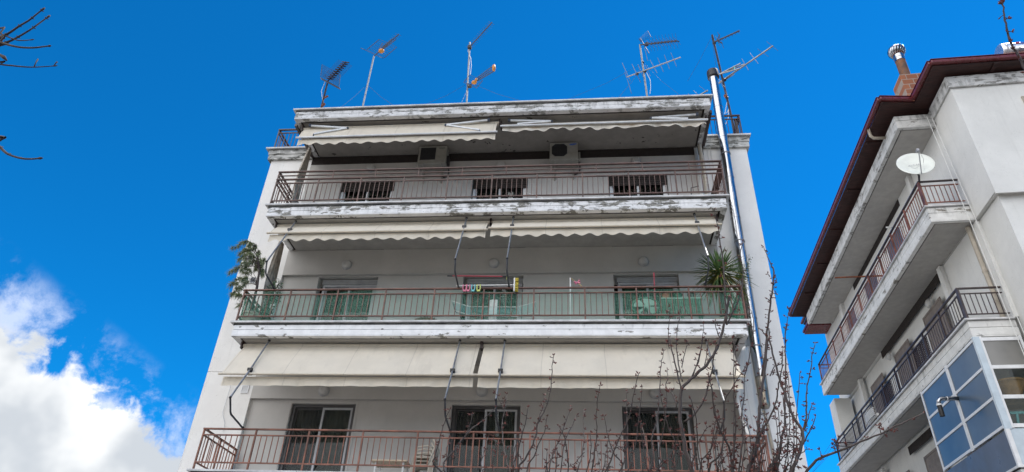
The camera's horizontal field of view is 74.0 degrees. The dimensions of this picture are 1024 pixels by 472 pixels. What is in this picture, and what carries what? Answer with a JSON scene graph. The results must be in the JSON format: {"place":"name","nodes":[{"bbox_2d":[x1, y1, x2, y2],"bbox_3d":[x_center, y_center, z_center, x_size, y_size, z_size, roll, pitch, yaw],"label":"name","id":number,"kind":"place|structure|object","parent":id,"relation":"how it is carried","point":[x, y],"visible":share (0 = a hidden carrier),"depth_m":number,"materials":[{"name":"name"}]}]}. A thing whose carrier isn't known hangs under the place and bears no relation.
{"place":"outdoors","nodes":[
{"label":"outdoors","id":0,"kind":"place"},
{"bbox_2d":[414,317,437,319],"bbox_3d":[-1.761,1.804,14.182,0.660,0.334,0.650,-1,-33,6],"label":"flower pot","id":1,"kind":"object","parent":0,"point":[423,318],"visible":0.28,"depth_m":13.91,"materials":[{"name":"plastic"}]},
{"bbox_2d":[447,275,506,279],"bbox_3d":[-0.726,0.867,14.182,1.274,0.126,0.031,-1,-33,6],"label":"mop handle","id":2,"kind":"object","parent":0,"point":[474,276],"visible":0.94,"depth_m":14.21,"materials":[{"name":"red metal"}]},
{"bbox_2d":[0,0,1023,471],"label":"sky","id":3,"kind":"structure","parent":0,"point":[152,128],"materials":[{"name":"blue"}]},
{"label":"ground","id":4,"kind":"structure","parent":0,"visible":0},
{"bbox_2d":[0,7,57,159],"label":"bare tree","id":5,"kind":"object","parent":4,"relation":"on","point":[2,37],"visible":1,"depth_m":6.83,"materials":[{"name":"brown plant"}]},
{"bbox_2d":[177,94,808,471],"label":"apartment building","id":6,"kind":"structure","parent":4,"relation":"on","point":[311,429],"depth_m":15.33,"materials":[{"name":"paint"}]},
{"bbox_2d":[222,385,230,427],"bbox_3d":[-6.159,3.695,14.667,0.133,1.057,0.016,2,-33,1],"label":"awning crank","id":7,"kind":"object","parent":6,"relation":"attached to","point":[224,406],"visible":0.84,"depth_m":14.67,"materials":[{"name":"white metal"}]},
{"bbox_2d":[240,385,249,392],"bbox_3d":[-5.854,3.354,14.889,0.170,0.180,0.019,-1,-33,6],"label":"wall vent","id":8,"kind":"object","parent":6,"relation":"attached to","point":[244,388],"depth_m":14.88,"materials":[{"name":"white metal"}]},
{"bbox_2d":[225,238,265,320],"bbox_3d":[-5.924,0.960,14.969,1.196,2.265,0.693,-1,-33,6],"label":"potted pine","id":9,"kind":"object","parent":6,"relation":"on","point":[258,265],"visible":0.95,"depth_m":15.06,"materials":[{"name":"green plant"}]},
{"bbox_2d":[261,304,273,319],"bbox_3d":[-5.455,1.853,14.942,0.345,0.781,0.398,-1,-33,6],"label":"leafy pot plant","id":10,"kind":"object","parent":6,"relation":"on","point":[262,313],"visible":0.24,"depth_m":14.98,"materials":[{"name":"green plant"}]},
{"bbox_2d":[260,241,283,318],"bbox_3d":[-5.545,1.224,15.659,0.205,2.451,0.447,-1,-33,6],"label":"side curtain","id":11,"kind":"object","parent":6,"relation":"hanging from","point":[273,270],"visible":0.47,"depth_m":15.89,"materials":[{"name":"fabric"}]},
{"bbox_2d":[263,278,282,319],"bbox_3d":[-5.262,1.483,14.803,0.417,1.263,0.396,-1,-33,6],"label":"leafy pot plant","id":12,"kind":"object","parent":6,"relation":"on","point":[271,298],"visible":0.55,"depth_m":14.87,"materials":[{"name":"green plant"}]},
{"bbox_2d":[291,147,311,202],"bbox_3d":[-5.411,-1.261,17.290,0.185,2.401,0.372,-1,-33,6],"label":"side curtain","id":13,"kind":"object","parent":6,"relation":"hanging from","point":[304,163],"visible":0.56,"depth_m":17.47,"materials":[{"name":"white fabric"}]},
{"bbox_2d":[279,405,355,471],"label":"window","id":14,"kind":"structure","parent":6,"relation":"in","point":[303,416],"depth_m":14.45,"materials":[{"name":"metal"}]},
{"bbox_2d":[318,386,329,396],"bbox_3d":[-4.072,3.329,14.661,0.250,0.250,0.105,-1,-33,6],"label":"wall lamp","id":15,"kind":"object","parent":6,"relation":"attached to","point":[323,391],"visible":0.86,"depth_m":14.62,"materials":[{"name":"white glass"}]},
{"bbox_2d":[320,61,349,107],"bbox_3d":[-5.674,-3.792,20.997,1.659,4.930,0.643,-27,-43,37],"label":"roof antenna","id":16,"kind":"object","parent":6,"relation":"on","point":[332,78],"visible":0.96,"depth_m":22.00,"materials":[{"name":"metal"}]},
{"bbox_2d":[342,260,351,269],"bbox_3d":[-4.002,0.681,16.403,0.250,0.250,0.105,-1,-33,6],"label":"wall lamp","id":17,"kind":"object","parent":6,"relation":"attached to","point":[346,264],"visible":1,"depth_m":16.36,"materials":[{"name":"white glass"}]},
{"bbox_2d":[316,280,377,319],"bbox_3d":[-3.925,1.929,15.966,1.380,1.940,0.208,-1,-33,6],"label":"window","id":18,"kind":"structure","parent":6,"relation":"in","point":[327,284],"depth_m":16.31,"materials":[{"name":"glass"}]},
{"bbox_2d":[218,339,483,430],"bbox_3d":[-3.186,2.724,13.039,5.090,1.932,1.146,-1,-33,6],"label":"awning","id":19,"kind":"object","parent":6,"relation":"on","point":[458,359],"visible":1,"depth_m":13.24,"materials":[{"name":"beige fabric"}]},
{"bbox_2d":[339,182,394,201],"bbox_3d":[-3.794,-0.589,17.490,1.420,1.830,0.220,-1,-33,6],"label":"window","id":20,"kind":"structure","parent":6,"relation":"in","point":[381,186],"depth_m":17.82,"materials":[{"name":"black metal"}]},
{"bbox_2d":[367,164,375,171],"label":"wall lamp","id":21,"kind":"object","parent":6,"relation":"attached to","point":[370,166],"visible":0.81,"depth_m":17.99,"materials":[{"name":"white glass"}]},
{"bbox_2d":[344,34,400,105],"bbox_3d":[-4.285,-4.351,21.178,1.669,6.177,0.829,-8,-35,16],"label":"roof antenna","id":22,"kind":"object","parent":6,"relation":"on","point":[381,49],"visible":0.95,"depth_m":22.30,"materials":[{"name":"metal"}]},
{"bbox_2d":[265,217,491,288],"bbox_3d":[-3.038,0.244,14.722,5.050,1.932,0.986,-1,-33,6],"label":"awning","id":23,"kind":"object","parent":6,"relation":"on","point":[358,229],"visible":1,"depth_m":15.11,"materials":[{"name":"beige fabric"}]},
{"bbox_2d":[372,459,409,471],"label":"balcony table","id":24,"kind":"object","parent":6,"relation":"on","point":[392,462],"visible":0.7,"depth_m":12.96,"materials":[{"name":"white plastic"}]},
{"bbox_2d":[296,118,500,145],"bbox_3d":[-2.844,-2.551,16.874,5.100,0.807,0.343,-1,-33,6],"label":"awning","id":25,"kind":"object","parent":6,"relation":"attached to","point":[465,127],"visible":1,"depth_m":16.79,"materials":[{"name":"beige fabric"}]},
{"bbox_2d":[410,451,433,471],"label":"plastic chair","id":26,"kind":"object","parent":6,"relation":"on","point":[423,468],"visible":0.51,"depth_m":12.91,"materials":[{"name":"white plastic"}]},
{"bbox_2d":[411,447,434,471],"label":"plastic chair","id":27,"kind":"object","parent":26,"relation":"on","point":[422,462],"visible":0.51,"depth_m":12.93,"materials":[{"name":"white plastic"}]},
{"bbox_2d":[412,442,436,471],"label":"plastic chair","id":28,"kind":"object","parent":26,"relation":"on","point":[424,459],"visible":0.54,"depth_m":12.97,"materials":[{"name":"white plastic"}]},
{"bbox_2d":[415,439,440,471],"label":"plastic chair","id":29,"kind":"object","parent":26,"relation":"on","point":[437,454],"visible":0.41,"depth_m":13.02,"materials":[{"name":"white plastic"}]},
{"bbox_2d":[417,146,449,183],"bbox_3d":[-2.030,-1.867,17.694,0.809,0.935,0.402,-1,-33,6],"label":"air conditioner","id":30,"kind":"object","parent":6,"relation":"attached to","point":[434,156],"visible":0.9,"depth_m":17.62,"materials":[{"name":"metal"}]},
{"bbox_2d":[427,22,516,103],"bbox_3d":[-1.034,-4.315,20.666,3.154,5.826,0.939,-8,-35,16],"label":"roof antenna","id":31,"kind":"object","parent":6,"relation":"on","point":[474,82],"visible":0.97,"depth_m":21.55,"materials":[{"name":"metal"}]},
{"bbox_2d":[476,387,487,396],"bbox_3d":[-0.639,3.260,14.335,0.250,0.250,0.105,-1,-33,6],"label":"wall lamp","id":32,"kind":"object","parent":6,"relation":"attached to","point":[481,392],"visible":0.75,"depth_m":14.29,"materials":[{"name":"white glass"}]},
{"bbox_2d":[447,406,519,471],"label":"window","id":33,"kind":"structure","parent":6,"relation":"in","point":[460,418],"depth_m":14.12,"materials":[{"name":"glass"}]},
{"bbox_2d":[456,278,518,291],"bbox_3d":[-0.511,1.018,14.037,1.300,0.315,0.079,-1,-33,6],"label":"broom","id":34,"kind":"object","parent":6,"relation":"hanging from","point":[515,284],"visible":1,"depth_m":14.00,"materials":[{"name":"white plastic"}]},
{"bbox_2d":[239,289,744,320],"bbox_3d":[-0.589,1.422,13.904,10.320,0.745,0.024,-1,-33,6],"label":"balcony net","id":35,"kind":"object","parent":6,"relation":"attached to","point":[569,303],"visible":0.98,"depth_m":13.86,"materials":[{"name":"green fabric"}]},
{"bbox_2d":[489,258,498,267],"bbox_3d":[-0.429,0.626,16.052,0.250,0.250,0.105,-1,-33,6],"label":"wall lamp","id":36,"kind":"object","parent":6,"relation":"attached to","point":[493,262],"visible":1,"depth_m":16.01,"materials":[{"name":"white glass"}]},
{"bbox_2d":[465,278,522,319],"bbox_3d":[-0.428,1.876,15.621,1.330,1.940,0.208,-1,-33,6],"label":"window","id":37,"kind":"structure","parent":6,"relation":"in","point":[511,280],"depth_m":15.97,"materials":[{"name":"grey glass"}]},
{"bbox_2d":[452,301,536,319],"bbox_3d":[-0.386,1.835,14.523,1.800,0.776,0.467,-1,-33,6],"label":"drying rack","id":38,"kind":"object","parent":6,"relation":"on","point":[497,316],"visible":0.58,"depth_m":14.66,"materials":[{"name":"white plastic"}]},
{"bbox_2d":[488,299,497,319],"bbox_3d":[-0.414,1.666,14.825,0.184,0.620,0.028,-1,-33,6],"label":"towel","id":39,"kind":"object","parent":38,"relation":"hanging from","point":[492,303],"visible":0.54,"depth_m":14.86,"materials":[{"name":"white fabric"}]},
{"bbox_2d":[472,179,527,198],"bbox_3d":[-0.326,-0.642,17.149,1.390,1.830,0.220,-1,-33,6],"label":"window","id":40,"kind":"structure","parent":6,"relation":"in","point":[520,182],"depth_m":17.48,"materials":[{"name":"black metal"}]},
{"bbox_2d":[496,161,504,169],"bbox_3d":[-0.297,-1.854,17.681,0.250,0.250,0.105,-1,-33,6],"label":"wall lamp","id":41,"kind":"object","parent":6,"relation":"attached to","point":[500,163],"visible":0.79,"depth_m":17.64,"materials":[{"name":"white glass"}]},
{"bbox_2d":[550,142,580,180],"bbox_3d":[1.363,-1.919,17.360,0.789,0.935,0.402,-1,-33,6],"label":"air conditioner","id":42,"kind":"object","parent":6,"relation":"attached to","point":[564,153],"visible":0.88,"depth_m":17.29,"materials":[{"name":"metal"}]},
{"bbox_2d":[570,278,581,318],"bbox_3d":[1.318,1.345,14.014,0.264,1.171,0.068,-7,-35,15],"label":"clothes pole","id":43,"kind":"object","parent":6,"relation":"on","point":[577,282],"visible":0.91,"depth_m":14.22,"materials":[{"name":"white plastic"}]},
{"bbox_2d":[500,112,707,131],"bbox_3d":[2.198,-2.705,16.513,5.010,0.491,0.323,-1,-33,6],"label":"awning","id":44,"kind":"object","parent":6,"relation":"attached to","point":[655,121],"visible":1,"depth_m":16.42,"materials":[{"name":"fabric"}]},
{"bbox_2d":[488,213,721,286],"bbox_3d":[1.922,0.168,14.234,5.000,1.932,0.986,-1,-33,6],"label":"awning","id":45,"kind":"object","parent":6,"relation":"on","point":[513,225],"visible":0.99,"depth_m":14.62,"materials":[{"name":"beige fabric"}]},
{"bbox_2d":[475,339,745,434],"bbox_3d":[1.764,2.648,12.552,4.980,1.932,1.146,-1,-33,6],"label":"awning","id":46,"kind":"object","parent":6,"relation":"on","point":[594,360],"visible":0.94,"depth_m":12.76,"materials":[{"name":"beige fabric"}]},
{"bbox_2d":[572,32,680,97],"bbox_3d":[3.437,-4.481,20.577,3.555,6.373,1.111,-1,-33,6],"label":"roof antenna","id":47,"kind":"object","parent":6,"relation":"on","point":[644,71],"visible":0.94,"depth_m":21.23,"materials":[{"name":"metal"}]},
{"bbox_2d":[631,157,640,165],"bbox_3d":[3.177,-1.932,17.355,0.250,0.250,0.105,-1,-33,6],"label":"wall lamp","id":48,"kind":"object","parent":6,"relation":"attached to","point":[636,159],"visible":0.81,"depth_m":17.32,"materials":[{"name":"grey metal"}]},
{"bbox_2d":[609,176,667,196],"bbox_3d":[3.152,-0.695,16.807,1.420,1.830,0.220,-1,-33,6],"label":"window","id":49,"kind":"structure","parent":6,"relation":"in","point":[636,178],"depth_m":17.14,"materials":[{"name":"black metal"}]},
{"bbox_2d":[638,256,648,266],"bbox_3d":[3.043,0.573,15.710,0.250,0.250,0.105,-1,-33,6],"label":"wall lamp","id":50,"kind":"object","parent":6,"relation":"attached to","point":[643,261],"visible":1,"depth_m":15.67,"materials":[{"name":"white glass"}]},
{"bbox_2d":[632,297,659,318],"bbox_3d":[2.773,1.725,14.116,0.576,0.788,0.498,-1,-33,6],"label":"garden chair","id":51,"kind":"object","parent":6,"relation":"on","point":[640,304],"visible":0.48,"depth_m":14.00,"materials":[{"name":"white plastic"}]},
{"bbox_2d":[617,277,680,318],"bbox_3d":[3.095,1.822,15.275,1.390,1.940,0.208,-1,-33,6],"label":"window","id":52,"kind":"structure","parent":6,"relation":"in","point":[622,281],"depth_m":15.66,"materials":[{"name":"grey metal"}]},
{"bbox_2d":[649,388,660,398],"bbox_3d":[2.943,3.214,13.976,0.250,0.250,0.105,-1,-33,6],"label":"wall lamp","id":53,"kind":"object","parent":6,"relation":"attached to","point":[653,393],"visible":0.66,"depth_m":13.94,"materials":[{"name":"white glass"}]},
{"bbox_2d":[653,272,656,318],"bbox_3d":[2.982,1.348,14.065,0.044,1.358,0.030,-1,-33,6],"label":"red stick","id":54,"kind":"object","parent":6,"relation":"on","point":[654,290],"visible":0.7,"depth_m":14.22,"materials":[{"name":"plastic"}]},
{"bbox_2d":[622,408,697,471],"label":"window","id":55,"kind":"structure","parent":6,"relation":"in","point":[646,414],"depth_m":13.80,"materials":[{"name":"metal"}]},
{"bbox_2d":[659,297,702,318],"bbox_3d":[3.499,1.690,13.988,0.870,0.765,0.360,-1,-33,6],"label":"plant stand","id":56,"kind":"object","parent":6,"relation":"on","point":[680,304],"visible":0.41,"depth_m":13.98,"materials":[{"name":"white plastic"}]},
{"bbox_2d":[694,148,700,193],"bbox_3d":[4.620,-1.183,16.700,0.055,2.551,0.050,-14,-37,24],"label":"wall pipe","id":57,"kind":"object","parent":6,"relation":"attached to","point":[697,171],"depth_m":16.96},
{"bbox_2d":[695,147,703,193],"bbox_3d":[4.665,-1.184,16.695,0.070,2.551,0.065,-14,-37,24],"label":"wall pipe","id":58,"kind":"object","parent":6,"relation":"attached to","point":[696,149],"depth_m":17.00,"materials":[{"name":"white plastic"}]},
{"bbox_2d":[698,143,708,193],"bbox_3d":[4.692,-1.327,16.521,0.085,2.300,0.253,-1,-33,6],"label":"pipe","id":59,"kind":"object","parent":6,"relation":"hanging from","point":[704,176],"visible":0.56,"depth_m":16.63,"materials":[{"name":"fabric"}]},
{"bbox_2d":[690,247,758,318],"bbox_3d":[4.382,1.050,14.076,1.370,1.983,1.088,-1,-33,6],"label":"potted yucca","id":60,"kind":"object","parent":6,"relation":"on","point":[715,278],"visible":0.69,"depth_m":14.17,"materials":[{"name":"green plant"}]},
{"bbox_2d":[688,30,776,129],"bbox_3d":[6.579,-4.271,19.828,2.786,5.460,0.801,-7,-34,15],"label":"roof antenna","id":61,"kind":"object","parent":6,"relation":"on","point":[723,80],"visible":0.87,"depth_m":20.15,"materials":[{"name":"metal"}]},
{"bbox_2d":[707,68,769,409],"bbox_3d":[5.284,-0.543,16.021,0.355,9.490,0.352,-17,-38,27],"label":"steel flue","id":62,"kind":"object","parent":6,"relation":"attached to","point":[736,223],"visible":0.88,"depth_m":15.76,"materials":[{"name":"silver metal"}]},
{"bbox_2d":[735,255,752,338],"bbox_3d":[4.946,1.187,14.299,0.514,2.050,0.291,-1,-33,6],"label":"climbing plant","id":63,"kind":"object","parent":6,"relation":"attached to","point":[746,273],"visible":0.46,"depth_m":14.37,"materials":[{"name":"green plant"}]},
{"bbox_2d":[736,346,767,439],"bbox_3d":[4.640,2.981,13.336,0.242,2.073,0.900,-21,-40,31],"label":"side curtain","id":64,"kind":"object","parent":6,"relation":"hanging from","point":[751,403],"visible":0.75,"depth_m":13.29,"materials":[{"name":"white fabric"}]},
{"bbox_2d":[762,410,778,470],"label":"drain pipe","id":65,"kind":"object","parent":6,"relation":"attached to","point":[770,438],"visible":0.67,"depth_m":13.21,"materials":[{"name":"beige plastic"}]},
{"bbox_2d":[432,348,676,471],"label":"budding tree","id":66,"kind":"object","parent":4,"relation":"on","point":[649,469],"visible":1,"depth_m":6.91,"materials":[{"name":"brown plant"}]},
{"bbox_2d":[665,208,924,471],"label":"budding tree","id":67,"kind":"object","parent":4,"relation":"on","point":[773,466],"visible":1,"depth_m":7.07,"materials":[{"name":"brown plant"}]},
{"bbox_2d":[788,52,1023,471],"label":"apartment house","id":68,"kind":"structure","parent":4,"relation":"on","point":[973,106],"depth_m":17.86,"materials":[{"name":"paint"}]},
{"bbox_2d":[846,303,857,330],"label":"window","id":69,"kind":"structure","parent":68,"relation":"in","point":[853,303],"depth_m":24.48,"materials":[{"name":"white metal"}]},
{"bbox_2d":[835,275,882,278],"bbox_3d":[10.975,1.284,21.439,1.470,0.040,0.041,-3,-34,9],"label":"rusty bar","id":70,"kind":"object","parent":68,"relation":"attached to","point":[856,276],"visible":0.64,"depth_m":21.45,"materials":[{"name":"metal"}]},
{"bbox_2d":[863,266,878,299],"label":"window","id":71,"kind":"structure","parent":68,"relation":"in","point":[874,266],"depth_m":22.43,"materials":[{"name":"white metal"}]},
{"bbox_2d":[865,407,878,424],"bbox_3d":[10.773,5.399,20.372,0.160,0.258,0.883,-3,-34,9],"label":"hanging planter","id":72,"kind":"object","parent":68,"relation":"hanging from","point":[870,414],"visible":1,"depth_m":20.28,"materials":[{"name":"white plastic"}]},
{"bbox_2d":[870,373,884,415],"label":"window","id":73,"kind":"structure","parent":68,"relation":"in","point":[880,378],"depth_m":22.37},
{"bbox_2d":[886,352,891,360],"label":"wall lamp","id":74,"kind":"object","parent":68,"relation":"attached to","point":[888,356],"visible":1,"depth_m":21.14,"materials":[{"name":"white glass"}]},
{"bbox_2d":[886,221,904,261],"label":"window","id":75,"kind":"structure","parent":68,"relation":"in","point":[898,221],"depth_m":20.31,"materials":[{"name":"grey glass"}]},
{"bbox_2d":[887,44,920,100],"bbox_3d":[11.470,-4.299,19.584,0.610,3.380,0.600,-3,-34,9],"label":"brick chimney","id":76,"kind":"object","parent":68,"relation":"on","point":[905,82],"visible":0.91,"depth_m":19.76,"materials":[{"name":"brown brick"}]},
{"bbox_2d":[894,339,916,385],"bbox_3d":[11.612,4.165,19.825,0.026,1.950,1.300,-3,-34,9],"label":"window","id":77,"kind":"structure","parent":68,"relation":"in","point":[906,344],"depth_m":20.11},
{"bbox_2d":[896,148,934,182],"bbox_3d":[9.899,-1.506,16.437,0.642,1.535,0.651,16,-36,-20],"label":"satellite dish","id":78,"kind":"object","parent":68,"relation":"attached to","point":[918,163],"visible":1,"depth_m":16.67,"materials":[{"name":"white metal"}]},
{"bbox_2d":[925,299,931,307],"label":"wall lamp","id":79,"kind":"object","parent":68,"relation":"attached to","point":[928,303],"visible":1,"depth_m":18.23,"materials":[{"name":"white glass"}]},
{"bbox_2d":[923,448,948,471],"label":"window","id":80,"kind":"structure","parent":68,"relation":"in","point":[932,461],"depth_m":18.55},
{"bbox_2d":[922,296,951,353],"bbox_3d":[11.202,2.743,17.687,0.026,1.950,1.300,-3,-34,9],"label":"window","id":81,"kind":"structure","parent":68,"relation":"in","point":[938,303],"depth_m":17.97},
{"bbox_2d":[920,335,1023,471],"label":"glazed balcony","id":82,"kind":"structure","parent":68,"relation":"attached to","point":[972,372],"depth_m":14.27,"materials":[{"name":"glass"}]},
{"bbox_2d":[936,396,958,416],"bbox_3d":[9.672,3.769,15.040,0.484,0.450,0.105,-3,-34,9],"label":"exhaust elbow","id":83,"kind":"object","parent":82,"relation":"attached to","point":[939,404],"visible":1,"depth_m":15.07,"materials":[{"name":"silver metal"}]},
{"bbox_2d":[997,377,1023,409],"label":"storage tub","id":84,"kind":"object","parent":82,"relation":"in","point":[1011,386],"visible":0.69,"depth_m":13.85,"materials":[{"name":"beige plastic"}]},
{"bbox_2d":[926,116,1023,354],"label":"hanging cable","id":85,"kind":"object","parent":68,"relation":"hanging from","point":[978,241],"visible":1,"depth_m":15.32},
{"bbox_2d":[931,116,1023,332],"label":"hanging cable","id":86,"kind":"object","parent":68,"relation":"hanging from","point":[979,227],"visible":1,"depth_m":15.47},
{"bbox_2d":[967,439,990,456],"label":"window","id":87,"kind":"structure","parent":68,"relation":"in","point":[989,439],"depth_m":16.05,"materials":[{"name":"grey metal"}]},
{"bbox_2d":[965,226,1005,316],"bbox_3d":[10.688,0.830,15.327,0.116,2.480,0.116,-3,-34,9],"label":"drain pipe","id":88,"kind":"object","parent":68,"relation":"attached to","point":[979,258],"visible":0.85,"depth_m":15.37,"materials":[{"name":"beige plastic"}]},
{"bbox_2d":[994,42,1023,53],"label":"solar water heater","id":89,"kind":"object","parent":68,"relation":"on","point":[1003,48],"visible":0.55,"depth_m":18.86,"materials":[{"name":"metal"}]},
{"bbox_2d":[1009,411,1023,422],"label":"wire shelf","id":90,"kind":"object","parent":68,"relation":"on","point":[1016,413],"visible":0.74,"depth_m":13.57,"materials":[{"name":"teal metal"}]},
{"bbox_2d":[998,0,1023,72],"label":"budding tree","id":91,"kind":"object","parent":4,"relation":"on","point":[1010,40],"visible":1,"depth_m":5.71,"materials":[{"name":"brown plant"}]}
]}

